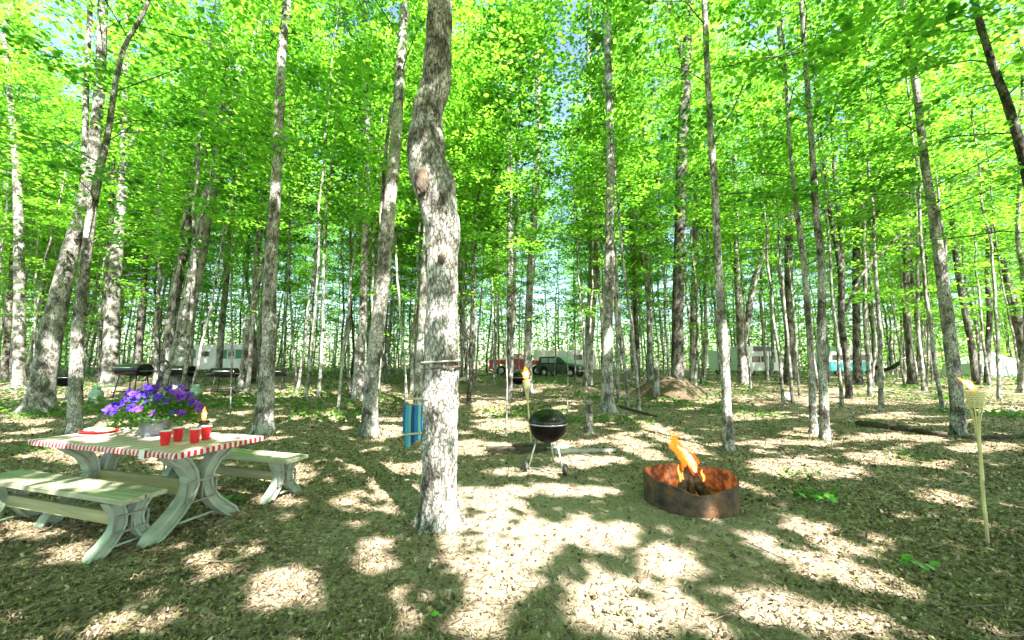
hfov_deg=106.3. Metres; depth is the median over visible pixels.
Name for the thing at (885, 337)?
slender tree
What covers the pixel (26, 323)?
slender tree
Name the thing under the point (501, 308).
slender tree
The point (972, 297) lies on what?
slender tree
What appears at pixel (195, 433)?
plastic cup
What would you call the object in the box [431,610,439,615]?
green leaf
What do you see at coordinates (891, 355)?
slender tree
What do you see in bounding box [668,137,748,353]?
slender tree
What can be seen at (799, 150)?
young maple
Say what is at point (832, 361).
camper van
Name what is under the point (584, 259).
slender tree
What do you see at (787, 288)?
maple tree
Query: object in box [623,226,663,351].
slender tree
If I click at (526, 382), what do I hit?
bamboo torch
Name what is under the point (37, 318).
slender tree
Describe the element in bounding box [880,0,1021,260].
young maple
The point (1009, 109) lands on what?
maple tree
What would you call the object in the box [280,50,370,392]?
young maple
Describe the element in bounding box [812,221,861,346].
slender tree
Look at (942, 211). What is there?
slender tree
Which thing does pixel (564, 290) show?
slender tree
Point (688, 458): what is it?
campfire flames
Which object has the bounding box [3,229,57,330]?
young maple
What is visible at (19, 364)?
maple tree
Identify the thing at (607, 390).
maple tree
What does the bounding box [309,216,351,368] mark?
slender tree
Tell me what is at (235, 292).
slender tree
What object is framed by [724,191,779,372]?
slender tree
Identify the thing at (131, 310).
slender tree
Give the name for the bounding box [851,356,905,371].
hammock
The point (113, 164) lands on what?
maple tree
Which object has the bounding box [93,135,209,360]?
slender tree
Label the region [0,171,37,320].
slender tree
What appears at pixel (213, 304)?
sapling
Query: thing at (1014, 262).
slender tree
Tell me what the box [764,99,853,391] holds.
young maple
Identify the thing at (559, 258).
young maple
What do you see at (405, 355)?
sapling
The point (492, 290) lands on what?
young maple
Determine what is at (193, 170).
young maple
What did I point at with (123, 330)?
slender tree
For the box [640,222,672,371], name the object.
slender tree
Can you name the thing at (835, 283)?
slender tree
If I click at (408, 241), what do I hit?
slender tree
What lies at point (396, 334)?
slender tree
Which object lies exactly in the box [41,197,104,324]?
slender tree
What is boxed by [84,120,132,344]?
young maple
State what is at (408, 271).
slender tree
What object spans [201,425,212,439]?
plastic cup
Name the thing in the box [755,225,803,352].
slender tree
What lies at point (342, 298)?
slender tree
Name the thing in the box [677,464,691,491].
firewood log
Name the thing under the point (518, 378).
kettle grill
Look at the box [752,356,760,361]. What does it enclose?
window
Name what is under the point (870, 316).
slender tree
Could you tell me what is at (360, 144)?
young maple
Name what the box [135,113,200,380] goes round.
young maple
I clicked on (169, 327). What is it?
young maple
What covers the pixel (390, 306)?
young maple
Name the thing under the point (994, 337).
slender tree
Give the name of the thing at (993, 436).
fallen log
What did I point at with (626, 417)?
undergrowth
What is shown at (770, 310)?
slender tree
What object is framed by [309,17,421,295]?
slender tree
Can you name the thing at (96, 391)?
propane tank
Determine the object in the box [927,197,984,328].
slender tree
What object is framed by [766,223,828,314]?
slender tree
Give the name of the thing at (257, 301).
slender tree
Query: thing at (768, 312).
slender tree
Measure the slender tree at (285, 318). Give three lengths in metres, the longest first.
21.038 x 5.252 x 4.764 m
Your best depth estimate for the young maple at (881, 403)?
12.62 m
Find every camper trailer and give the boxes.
[193,344,276,376]
[534,350,595,373]
[708,351,730,372]
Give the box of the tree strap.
[420,360,460,369]
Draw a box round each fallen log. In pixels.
[554,448,615,454]
[855,420,947,436]
[961,435,1023,438]
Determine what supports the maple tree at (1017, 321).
on the ground
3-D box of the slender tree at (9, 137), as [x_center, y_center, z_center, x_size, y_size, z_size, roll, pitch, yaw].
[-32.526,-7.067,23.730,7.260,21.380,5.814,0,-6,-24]
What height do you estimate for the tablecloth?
0.047 m
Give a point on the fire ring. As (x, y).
(662, 491)
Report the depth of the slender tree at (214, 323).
28.93 m
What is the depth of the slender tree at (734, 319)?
53.22 m
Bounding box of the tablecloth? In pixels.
[28,427,263,459]
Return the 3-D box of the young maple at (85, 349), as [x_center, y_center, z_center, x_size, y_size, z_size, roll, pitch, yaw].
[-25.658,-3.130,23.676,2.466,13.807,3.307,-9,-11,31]
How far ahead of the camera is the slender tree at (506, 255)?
31.10 m
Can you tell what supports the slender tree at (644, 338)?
on the ground
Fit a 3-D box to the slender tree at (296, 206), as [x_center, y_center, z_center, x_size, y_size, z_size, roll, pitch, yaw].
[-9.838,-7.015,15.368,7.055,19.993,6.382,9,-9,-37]
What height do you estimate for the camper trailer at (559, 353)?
2.299 m
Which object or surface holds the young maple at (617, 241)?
on the ground
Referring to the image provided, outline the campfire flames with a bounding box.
[677,446,704,481]
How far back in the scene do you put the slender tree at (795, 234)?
30.69 m
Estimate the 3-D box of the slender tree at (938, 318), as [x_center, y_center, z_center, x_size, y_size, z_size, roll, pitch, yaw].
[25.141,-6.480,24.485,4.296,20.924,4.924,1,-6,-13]
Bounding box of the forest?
[0,250,1019,372]
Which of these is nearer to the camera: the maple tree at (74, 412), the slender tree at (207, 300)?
the maple tree at (74, 412)
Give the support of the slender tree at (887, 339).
on the ground
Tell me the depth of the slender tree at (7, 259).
25.68 m
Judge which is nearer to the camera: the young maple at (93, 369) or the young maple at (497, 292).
the young maple at (497, 292)
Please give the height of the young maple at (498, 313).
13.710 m
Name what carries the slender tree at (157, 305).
on the ground
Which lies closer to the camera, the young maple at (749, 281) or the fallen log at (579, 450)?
the fallen log at (579, 450)
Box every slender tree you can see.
[0,5,66,315]
[0,57,89,377]
[0,63,71,202]
[0,78,78,363]
[0,92,135,296]
[0,114,103,338]
[0,121,91,290]
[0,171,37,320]
[0,183,33,304]
[0,195,89,309]
[0,219,73,372]
[0,269,32,365]
[1,112,77,259]
[1,181,49,373]
[6,189,52,360]
[26,3,147,379]
[27,143,104,370]
[37,309,71,368]
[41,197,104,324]
[43,159,138,349]
[46,205,147,321]
[48,42,174,380]
[67,255,134,372]
[70,243,136,327]
[78,0,237,383]
[92,177,166,363]
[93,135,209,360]
[93,263,152,331]
[97,128,165,308]
[97,207,141,344]
[99,206,162,363]
[103,103,188,327]
[114,128,171,362]
[120,267,139,347]
[121,87,244,312]
[122,83,221,334]
[123,263,153,363]
[138,267,181,315]
[145,0,347,393]
[145,267,181,343]
[146,267,200,334]
[149,23,242,269]
[149,193,219,375]
[160,63,325,383]
[160,233,236,336]
[168,169,259,371]
[171,250,211,325]
[183,116,225,371]
[198,168,250,343]
[202,231,260,343]
[210,234,246,331]
[214,223,253,343]
[214,231,279,342]
[226,68,319,377]
[229,254,261,338]
[233,173,263,340]
[236,236,300,346]
[244,158,314,368]
[251,4,335,384]
[252,90,329,368]
[276,244,326,365]
[278,114,354,373]
[279,224,316,369]
[281,197,333,370]
[292,180,338,369]
[293,33,392,373]
[299,204,345,364]
[304,147,396,375]
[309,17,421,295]
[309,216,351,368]
[309,224,344,369]
[319,227,356,364]
[326,245,359,367]
[332,193,397,338]
[334,145,377,354]
[338,264,358,334]
[342,222,359,365]
[344,117,420,381]
[353,0,473,394]
[353,245,388,324]
[356,208,418,371]
[367,233,411,371]
[369,0,524,305]
[369,38,481,378]
[374,77,418,377]
[387,261,413,368]
[387,276,409,368]
[388,228,416,334]
[388,266,411,360]
[390,237,416,368]
[391,225,421,294]
[393,169,421,376]
[393,189,470,285]
[393,237,415,369]
[398,0,544,403]
[399,194,422,343]
[401,63,481,316]
[406,107,506,380]
[415,219,491,377]
[418,59,515,385]
[448,0,599,400]
[449,24,518,383]
[457,235,478,370]
[458,192,490,374]
[458,225,489,341]
[465,284,488,338]
[468,223,506,372]
[469,108,559,359]
[475,254,516,370]
[476,142,547,302]
[478,196,504,347]
[478,209,523,366]
[485,203,524,367]
[489,215,534,351]
[494,74,566,323]
[499,180,540,371]
[516,175,553,285]
[524,195,561,349]
[540,242,578,344]
[545,49,648,348]
[553,236,586,349]
[560,207,615,338]
[560,245,595,349]
[562,232,603,320]
[563,144,625,293]
[564,240,587,323]
[567,172,642,374]
[580,0,712,379]
[596,137,686,377]
[603,123,689,379]
[613,207,654,332]
[613,237,622,369]
[614,198,656,372]
[619,272,646,355]
[620,142,699,375]
[621,238,656,370]
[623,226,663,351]
[626,248,655,369]
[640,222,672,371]
[642,2,784,385]
[648,45,705,331]
[655,228,686,352]
[659,19,781,383]
[663,158,751,354]
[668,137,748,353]
[687,222,732,334]
[699,145,753,274]
[699,268,735,324]
[700,190,744,280]
[702,190,745,349]
[707,248,758,346]
[710,50,832,380]
[721,188,752,372]
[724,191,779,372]
[726,247,756,345]
[727,228,758,330]
[734,212,781,374]
[737,88,803,378]
[738,143,812,375]
[745,228,812,372]
[750,227,796,334]
[750,257,783,348]
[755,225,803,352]
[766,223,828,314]
[773,132,827,375]
[777,157,850,343]
[781,244,816,370]
[794,1,967,396]
[794,141,953,382]
[795,204,851,348]
[797,224,852,346]
[804,192,874,373]
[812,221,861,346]
[817,36,910,386]
[817,158,883,352]
[826,266,850,331]
[828,156,921,331]
[829,200,895,358]
[835,205,910,370]
[846,85,952,375]
[850,208,893,341]
[851,0,996,390]
[851,194,930,373]
[860,78,960,381]
[867,237,888,366]
[875,187,973,350]
[879,69,985,379]
[882,228,915,349]
[884,258,913,365]
[893,183,952,368]
[911,120,1000,330]
[912,103,973,375]
[921,0,1023,392]
[921,222,993,350]
[922,115,1021,379]
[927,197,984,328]
[938,181,1017,350]
[948,222,1004,349]
[950,213,993,333]
[956,195,1022,356]
[957,133,1020,357]
[958,215,1018,340]
[962,245,994,350]
[965,177,996,350]
[967,152,1023,323]
[968,72,1023,313]
[973,31,1023,329]
[976,101,1021,332]
[995,220,1019,339]
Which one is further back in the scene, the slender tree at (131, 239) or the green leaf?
the slender tree at (131, 239)
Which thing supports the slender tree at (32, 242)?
on the ground
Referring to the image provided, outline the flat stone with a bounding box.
[547,444,574,449]
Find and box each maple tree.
[0,0,81,390]
[0,0,89,381]
[0,0,203,413]
[0,0,304,434]
[18,0,214,386]
[23,19,169,383]
[90,20,217,380]
[98,1,277,386]
[99,0,336,392]
[133,6,310,380]
[172,0,332,388]
[174,0,380,436]
[249,0,472,400]
[281,0,558,436]
[354,0,521,404]
[407,0,465,535]
[468,3,583,385]
[471,0,616,393]
[513,0,710,413]
[545,0,655,385]
[583,0,744,380]
[585,31,703,384]
[587,2,701,380]
[604,0,879,451]
[634,0,977,440]
[636,0,1023,434]
[648,0,748,383]
[686,2,800,385]
[721,1,862,384]
[754,0,1016,398]
[768,0,1023,435]
[793,0,957,384]
[816,8,981,384]
[821,0,1023,276]
[881,3,1023,384]
[886,0,1022,384]
[930,28,1023,384]
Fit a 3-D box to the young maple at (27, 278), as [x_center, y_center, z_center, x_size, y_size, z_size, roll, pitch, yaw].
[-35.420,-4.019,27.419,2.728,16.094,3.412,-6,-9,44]
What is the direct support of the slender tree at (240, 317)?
on the ground
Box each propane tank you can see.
[87,386,103,401]
[190,384,201,396]
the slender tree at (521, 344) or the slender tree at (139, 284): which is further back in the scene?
the slender tree at (521, 344)
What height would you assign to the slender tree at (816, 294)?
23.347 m
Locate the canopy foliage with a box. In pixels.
[0,0,1023,298]
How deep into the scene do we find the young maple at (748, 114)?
13.41 m
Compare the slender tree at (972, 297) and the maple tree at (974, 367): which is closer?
the maple tree at (974, 367)
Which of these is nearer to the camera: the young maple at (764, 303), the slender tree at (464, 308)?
the young maple at (764, 303)
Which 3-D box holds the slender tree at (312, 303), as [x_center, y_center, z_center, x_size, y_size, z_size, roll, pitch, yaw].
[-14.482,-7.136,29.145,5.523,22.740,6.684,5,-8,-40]
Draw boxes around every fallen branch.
[619,405,657,416]
[873,391,947,395]
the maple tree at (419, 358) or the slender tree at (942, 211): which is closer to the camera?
the maple tree at (419, 358)
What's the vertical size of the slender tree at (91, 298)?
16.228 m
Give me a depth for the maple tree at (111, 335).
17.71 m
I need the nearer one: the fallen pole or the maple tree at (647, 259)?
the fallen pole
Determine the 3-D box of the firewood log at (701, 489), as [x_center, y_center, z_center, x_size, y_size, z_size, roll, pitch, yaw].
[2.002,1.756,4.138,0.267,0.360,0.121,-2,-6,15]
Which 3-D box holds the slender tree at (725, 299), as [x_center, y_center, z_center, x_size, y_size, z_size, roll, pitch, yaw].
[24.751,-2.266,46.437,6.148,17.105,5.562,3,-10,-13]
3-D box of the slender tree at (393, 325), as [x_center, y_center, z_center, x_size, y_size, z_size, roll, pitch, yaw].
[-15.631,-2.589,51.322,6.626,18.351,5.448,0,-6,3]
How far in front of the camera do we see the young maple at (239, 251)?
17.96 m
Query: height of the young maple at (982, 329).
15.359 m
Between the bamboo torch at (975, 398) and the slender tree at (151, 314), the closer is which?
the bamboo torch at (975, 398)
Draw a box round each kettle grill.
[57,369,67,398]
[512,372,525,395]
[524,405,567,475]
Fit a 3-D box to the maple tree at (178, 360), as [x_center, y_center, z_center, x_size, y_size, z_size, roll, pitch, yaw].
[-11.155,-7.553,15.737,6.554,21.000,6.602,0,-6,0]
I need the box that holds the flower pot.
[102,359,204,435]
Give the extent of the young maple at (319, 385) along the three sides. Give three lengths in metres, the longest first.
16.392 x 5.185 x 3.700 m
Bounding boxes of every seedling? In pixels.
[225,491,245,500]
[799,492,837,502]
[898,553,940,571]
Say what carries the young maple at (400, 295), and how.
on the ground
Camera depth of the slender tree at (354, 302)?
50.31 m
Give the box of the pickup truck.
[488,354,540,375]
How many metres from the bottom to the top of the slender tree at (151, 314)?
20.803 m
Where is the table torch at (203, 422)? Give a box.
[198,407,209,427]
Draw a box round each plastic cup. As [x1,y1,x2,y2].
[159,430,172,445]
[173,426,184,440]
[189,428,201,442]
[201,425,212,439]
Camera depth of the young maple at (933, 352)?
11.65 m
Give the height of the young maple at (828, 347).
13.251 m
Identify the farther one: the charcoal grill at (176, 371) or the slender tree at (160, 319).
the slender tree at (160, 319)
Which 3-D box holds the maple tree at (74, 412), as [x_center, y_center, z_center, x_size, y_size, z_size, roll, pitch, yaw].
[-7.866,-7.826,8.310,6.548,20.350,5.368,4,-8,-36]
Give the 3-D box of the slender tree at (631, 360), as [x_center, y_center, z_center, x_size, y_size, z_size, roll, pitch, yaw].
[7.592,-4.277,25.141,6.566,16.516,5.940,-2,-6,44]
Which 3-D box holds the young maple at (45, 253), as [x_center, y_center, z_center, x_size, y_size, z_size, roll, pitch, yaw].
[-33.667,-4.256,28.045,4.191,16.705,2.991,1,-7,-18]
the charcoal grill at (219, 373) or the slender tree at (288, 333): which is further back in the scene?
the slender tree at (288, 333)
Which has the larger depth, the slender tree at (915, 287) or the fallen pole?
the slender tree at (915, 287)
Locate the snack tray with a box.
[77,427,118,433]
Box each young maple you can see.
[0,49,77,356]
[0,61,70,279]
[0,66,108,376]
[0,195,38,349]
[0,220,46,353]
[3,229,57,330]
[9,176,60,298]
[39,172,76,285]
[58,166,133,373]
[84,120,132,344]
[90,223,143,298]
[92,264,127,372]
[101,18,261,391]
[102,0,286,397]
[113,0,275,391]
[129,66,246,250]
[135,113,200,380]
[143,140,239,259]
[172,0,302,396]
[208,110,264,384]
[230,204,311,292]
[231,75,285,380]
[264,148,320,349]
[268,0,386,401]
[279,220,303,368]
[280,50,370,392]
[284,0,382,395]
[293,54,381,391]
[312,71,422,329]
[315,7,411,409]
[321,203,347,373]
[323,65,419,392]
[329,38,413,325]
[335,174,398,274]
[353,0,422,401]
[382,194,420,373]
[389,218,420,375]
[442,105,487,379]
[459,128,514,389]
[461,149,527,383]
[475,215,522,376]
[478,177,526,379]
[499,105,546,371]
[529,80,602,391]
[536,187,575,376]
[550,0,658,407]
[553,118,602,382]
[556,62,670,401]
[559,118,587,383]
[564,121,631,389]
[565,2,673,410]
[584,144,639,361]
[601,183,669,381]
[616,51,711,375]
[633,177,671,375]
[643,157,673,375]
[657,176,704,376]
[686,145,729,363]
[687,80,761,262]
[689,186,727,376]
[702,131,777,388]
[702,184,766,287]
[706,57,856,403]
[711,47,806,405]
[738,79,829,395]
[745,234,778,374]
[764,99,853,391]
[777,0,896,406]
[780,0,963,407]
[784,104,853,267]
[793,164,862,382]
[793,215,816,351]
[818,0,984,409]
[832,79,924,384]
[835,190,893,365]
[846,151,930,386]
[847,207,900,376]
[858,100,950,387]
[867,229,932,377]
[878,179,947,382]
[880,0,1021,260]
[890,222,949,368]
[891,36,981,386]
[897,26,1023,400]
[916,97,1022,385]
[927,227,933,330]
[944,43,1023,375]
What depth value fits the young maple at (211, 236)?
20.00 m
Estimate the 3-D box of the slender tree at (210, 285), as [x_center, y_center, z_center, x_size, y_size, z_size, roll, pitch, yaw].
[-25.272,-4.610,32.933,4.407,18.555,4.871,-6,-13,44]
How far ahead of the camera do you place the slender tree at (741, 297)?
49.35 m
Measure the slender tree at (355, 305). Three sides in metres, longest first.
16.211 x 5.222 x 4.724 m
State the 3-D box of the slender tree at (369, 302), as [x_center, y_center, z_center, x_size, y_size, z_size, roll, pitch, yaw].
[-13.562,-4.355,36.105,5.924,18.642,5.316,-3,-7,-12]
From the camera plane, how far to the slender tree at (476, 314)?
42.00 m
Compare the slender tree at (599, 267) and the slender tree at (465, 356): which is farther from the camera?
the slender tree at (465, 356)
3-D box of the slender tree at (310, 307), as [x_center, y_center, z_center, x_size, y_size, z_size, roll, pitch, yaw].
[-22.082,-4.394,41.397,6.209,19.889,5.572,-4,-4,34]
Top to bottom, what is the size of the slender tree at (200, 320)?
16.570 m
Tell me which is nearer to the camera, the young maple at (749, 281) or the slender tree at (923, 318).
the young maple at (749, 281)
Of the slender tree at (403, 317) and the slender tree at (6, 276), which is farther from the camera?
the slender tree at (403, 317)
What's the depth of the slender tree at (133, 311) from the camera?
42.54 m
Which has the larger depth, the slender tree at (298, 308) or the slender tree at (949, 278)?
the slender tree at (298, 308)
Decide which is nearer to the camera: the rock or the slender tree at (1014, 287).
the rock
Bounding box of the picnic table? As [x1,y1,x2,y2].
[33,447,238,547]
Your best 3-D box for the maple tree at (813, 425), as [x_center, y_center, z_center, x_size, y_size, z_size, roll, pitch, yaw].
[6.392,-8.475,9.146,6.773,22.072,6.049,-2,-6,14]
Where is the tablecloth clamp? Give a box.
[138,448,150,459]
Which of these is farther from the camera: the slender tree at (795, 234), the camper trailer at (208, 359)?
the slender tree at (795, 234)
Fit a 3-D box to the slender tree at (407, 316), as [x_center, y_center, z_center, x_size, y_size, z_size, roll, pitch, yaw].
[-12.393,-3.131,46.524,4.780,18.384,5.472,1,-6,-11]
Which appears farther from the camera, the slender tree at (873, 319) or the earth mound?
the slender tree at (873, 319)
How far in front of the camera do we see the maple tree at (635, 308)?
21.06 m
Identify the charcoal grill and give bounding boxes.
[106,364,157,397]
[156,366,205,391]
[203,368,246,393]
[275,369,289,388]
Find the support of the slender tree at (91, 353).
on the ground
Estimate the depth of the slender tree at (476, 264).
22.76 m
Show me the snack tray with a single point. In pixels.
(95, 430)
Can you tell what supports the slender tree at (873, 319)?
on the ground
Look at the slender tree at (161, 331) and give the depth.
37.93 m
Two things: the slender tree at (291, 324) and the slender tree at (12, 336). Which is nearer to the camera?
the slender tree at (291, 324)
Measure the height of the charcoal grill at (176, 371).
1.046 m
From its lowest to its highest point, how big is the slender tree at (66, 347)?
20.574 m
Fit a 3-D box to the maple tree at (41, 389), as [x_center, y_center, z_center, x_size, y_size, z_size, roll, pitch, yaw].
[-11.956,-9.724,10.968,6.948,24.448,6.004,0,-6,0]
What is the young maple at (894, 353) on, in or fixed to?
on the ground
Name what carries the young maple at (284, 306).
on the ground
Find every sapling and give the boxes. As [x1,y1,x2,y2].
[196,280,290,415]
[384,326,414,405]
[459,250,542,434]
[527,311,581,414]
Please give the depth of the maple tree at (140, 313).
21.17 m
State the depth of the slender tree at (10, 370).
30.67 m
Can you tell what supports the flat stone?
on the ground
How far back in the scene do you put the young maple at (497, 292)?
25.35 m
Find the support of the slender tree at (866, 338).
on the ground
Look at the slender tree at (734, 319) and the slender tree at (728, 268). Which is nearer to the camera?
the slender tree at (728, 268)
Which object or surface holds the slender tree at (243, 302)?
on the ground
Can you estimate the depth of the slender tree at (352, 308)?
45.40 m
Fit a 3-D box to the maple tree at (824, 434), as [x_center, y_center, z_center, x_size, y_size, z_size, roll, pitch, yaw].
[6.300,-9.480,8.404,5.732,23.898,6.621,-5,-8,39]
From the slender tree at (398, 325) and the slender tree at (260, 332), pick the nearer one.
the slender tree at (260, 332)
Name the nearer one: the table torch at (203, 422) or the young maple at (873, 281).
the table torch at (203, 422)
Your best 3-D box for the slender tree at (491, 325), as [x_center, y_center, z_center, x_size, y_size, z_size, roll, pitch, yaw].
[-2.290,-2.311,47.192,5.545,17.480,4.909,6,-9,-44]
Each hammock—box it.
[403,380,422,448]
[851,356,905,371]
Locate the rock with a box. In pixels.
[784,392,789,399]
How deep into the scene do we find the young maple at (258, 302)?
21.06 m
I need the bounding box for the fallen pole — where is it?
[629,395,808,401]
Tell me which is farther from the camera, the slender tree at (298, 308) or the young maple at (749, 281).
the slender tree at (298, 308)
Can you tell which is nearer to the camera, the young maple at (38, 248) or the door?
the young maple at (38, 248)
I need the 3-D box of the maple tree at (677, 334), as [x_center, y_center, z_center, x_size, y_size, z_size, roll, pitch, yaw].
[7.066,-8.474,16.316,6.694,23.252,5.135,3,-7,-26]
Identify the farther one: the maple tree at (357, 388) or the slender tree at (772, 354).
the slender tree at (772, 354)
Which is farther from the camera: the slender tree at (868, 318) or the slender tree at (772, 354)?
the slender tree at (868, 318)
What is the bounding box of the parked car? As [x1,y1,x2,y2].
[536,356,583,376]
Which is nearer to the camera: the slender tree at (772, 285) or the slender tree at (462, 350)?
the slender tree at (462, 350)
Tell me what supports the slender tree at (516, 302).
on the ground
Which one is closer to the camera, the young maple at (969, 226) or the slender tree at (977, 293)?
the young maple at (969, 226)
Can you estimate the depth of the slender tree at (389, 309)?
35.10 m
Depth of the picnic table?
3.60 m
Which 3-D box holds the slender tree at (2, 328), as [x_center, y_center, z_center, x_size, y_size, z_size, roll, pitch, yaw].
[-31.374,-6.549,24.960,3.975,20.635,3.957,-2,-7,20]
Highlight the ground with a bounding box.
[0,363,1023,639]
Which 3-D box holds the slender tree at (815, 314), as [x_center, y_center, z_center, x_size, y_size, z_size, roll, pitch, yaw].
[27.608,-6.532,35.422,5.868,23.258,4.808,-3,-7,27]
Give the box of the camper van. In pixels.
[815,347,872,375]
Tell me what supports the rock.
on the ground
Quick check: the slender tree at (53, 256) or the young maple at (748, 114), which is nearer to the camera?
the young maple at (748, 114)
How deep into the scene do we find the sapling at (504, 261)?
8.00 m
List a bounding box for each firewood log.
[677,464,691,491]
[684,466,710,495]
[688,473,696,494]
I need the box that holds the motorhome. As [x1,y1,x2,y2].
[730,346,783,374]
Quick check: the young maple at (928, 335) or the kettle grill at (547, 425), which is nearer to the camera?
the kettle grill at (547, 425)
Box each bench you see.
[0,469,166,563]
[162,448,308,504]
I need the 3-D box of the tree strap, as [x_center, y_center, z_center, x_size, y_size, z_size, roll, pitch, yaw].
[-0.688,0.431,3.704,0.381,0.099,0.382,0,-6,0]
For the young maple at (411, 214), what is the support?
on the ground
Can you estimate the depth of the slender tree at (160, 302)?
41.65 m
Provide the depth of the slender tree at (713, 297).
25.39 m
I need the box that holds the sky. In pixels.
[0,0,1023,362]
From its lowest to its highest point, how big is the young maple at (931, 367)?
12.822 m
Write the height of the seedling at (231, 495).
0.087 m
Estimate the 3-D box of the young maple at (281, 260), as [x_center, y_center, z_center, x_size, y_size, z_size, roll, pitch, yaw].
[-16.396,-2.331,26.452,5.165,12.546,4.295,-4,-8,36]
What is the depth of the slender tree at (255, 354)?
19.44 m
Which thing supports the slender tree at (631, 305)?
on the ground
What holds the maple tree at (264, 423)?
on the ground
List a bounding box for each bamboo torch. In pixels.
[522,367,531,442]
[957,377,989,544]
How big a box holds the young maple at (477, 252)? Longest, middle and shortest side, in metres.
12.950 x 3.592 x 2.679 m
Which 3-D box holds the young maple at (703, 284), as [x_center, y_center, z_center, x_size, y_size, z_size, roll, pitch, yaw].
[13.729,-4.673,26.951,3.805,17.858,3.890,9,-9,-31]
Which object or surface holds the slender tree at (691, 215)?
on the ground
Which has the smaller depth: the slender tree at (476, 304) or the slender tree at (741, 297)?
the slender tree at (476, 304)
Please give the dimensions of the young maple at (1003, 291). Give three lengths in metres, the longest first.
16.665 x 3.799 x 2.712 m
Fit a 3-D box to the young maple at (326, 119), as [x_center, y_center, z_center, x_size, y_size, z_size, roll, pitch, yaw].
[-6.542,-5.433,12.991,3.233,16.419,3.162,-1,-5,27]
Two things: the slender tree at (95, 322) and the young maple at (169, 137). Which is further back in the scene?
the slender tree at (95, 322)
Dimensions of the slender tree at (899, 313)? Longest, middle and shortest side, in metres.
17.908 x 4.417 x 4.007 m
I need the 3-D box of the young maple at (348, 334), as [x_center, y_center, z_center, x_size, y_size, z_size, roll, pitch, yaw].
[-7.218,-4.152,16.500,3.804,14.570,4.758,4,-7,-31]
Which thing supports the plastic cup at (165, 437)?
on the tablecloth
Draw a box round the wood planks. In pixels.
[486,443,552,450]
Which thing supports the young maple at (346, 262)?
on the ground
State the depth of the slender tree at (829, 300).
41.02 m
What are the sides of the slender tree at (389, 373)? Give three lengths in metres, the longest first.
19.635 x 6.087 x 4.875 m
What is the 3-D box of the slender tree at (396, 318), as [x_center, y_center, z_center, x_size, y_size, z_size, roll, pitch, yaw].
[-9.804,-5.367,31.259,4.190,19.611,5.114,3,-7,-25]
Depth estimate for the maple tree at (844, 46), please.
7.04 m
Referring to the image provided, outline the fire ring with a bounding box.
[643,463,739,518]
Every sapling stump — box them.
[585,400,593,433]
[652,361,659,396]
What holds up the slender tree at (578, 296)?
on the ground
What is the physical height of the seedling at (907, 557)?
0.075 m
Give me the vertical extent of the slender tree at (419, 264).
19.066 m
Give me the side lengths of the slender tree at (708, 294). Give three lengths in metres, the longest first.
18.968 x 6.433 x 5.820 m
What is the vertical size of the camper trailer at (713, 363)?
2.204 m
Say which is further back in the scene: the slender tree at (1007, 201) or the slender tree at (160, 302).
the slender tree at (160, 302)
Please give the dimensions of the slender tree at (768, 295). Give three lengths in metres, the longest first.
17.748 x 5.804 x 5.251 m
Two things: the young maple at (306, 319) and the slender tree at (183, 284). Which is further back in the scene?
the slender tree at (183, 284)
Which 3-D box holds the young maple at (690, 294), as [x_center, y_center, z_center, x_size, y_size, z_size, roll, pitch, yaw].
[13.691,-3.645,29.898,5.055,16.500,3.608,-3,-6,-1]
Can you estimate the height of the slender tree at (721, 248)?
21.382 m
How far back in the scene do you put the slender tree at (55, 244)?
20.95 m
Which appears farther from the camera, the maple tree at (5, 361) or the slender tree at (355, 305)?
the slender tree at (355, 305)
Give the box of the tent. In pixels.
[940,351,1016,376]
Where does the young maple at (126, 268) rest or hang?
on the ground
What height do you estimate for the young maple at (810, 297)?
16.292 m
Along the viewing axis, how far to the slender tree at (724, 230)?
33.55 m
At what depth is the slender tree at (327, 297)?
37.32 m
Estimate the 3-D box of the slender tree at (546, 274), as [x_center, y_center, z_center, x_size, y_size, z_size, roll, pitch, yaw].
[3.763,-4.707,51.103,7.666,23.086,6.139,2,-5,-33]
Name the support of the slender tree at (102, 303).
on the ground
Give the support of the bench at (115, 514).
on the ground
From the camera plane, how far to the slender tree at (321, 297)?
45.00 m
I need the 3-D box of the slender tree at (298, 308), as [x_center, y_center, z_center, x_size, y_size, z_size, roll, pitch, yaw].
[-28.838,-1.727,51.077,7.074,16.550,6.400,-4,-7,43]
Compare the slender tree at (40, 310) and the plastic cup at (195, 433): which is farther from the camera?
the slender tree at (40, 310)
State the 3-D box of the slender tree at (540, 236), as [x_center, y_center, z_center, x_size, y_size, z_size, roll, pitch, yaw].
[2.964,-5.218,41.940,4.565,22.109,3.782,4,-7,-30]
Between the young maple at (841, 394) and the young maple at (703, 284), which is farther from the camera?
the young maple at (703, 284)
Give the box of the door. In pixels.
[1001,366,1013,376]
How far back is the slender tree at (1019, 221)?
16.80 m
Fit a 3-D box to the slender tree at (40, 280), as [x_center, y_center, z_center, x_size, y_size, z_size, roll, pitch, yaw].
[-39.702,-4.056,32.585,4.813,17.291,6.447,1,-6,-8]
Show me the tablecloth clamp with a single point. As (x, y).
(141, 453)
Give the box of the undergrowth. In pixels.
[0,366,1023,502]
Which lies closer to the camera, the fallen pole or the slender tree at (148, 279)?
the fallen pole
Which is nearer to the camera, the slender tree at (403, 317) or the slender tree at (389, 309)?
the slender tree at (389, 309)
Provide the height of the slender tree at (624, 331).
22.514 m
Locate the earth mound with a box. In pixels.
[629,376,712,401]
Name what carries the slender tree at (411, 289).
on the ground

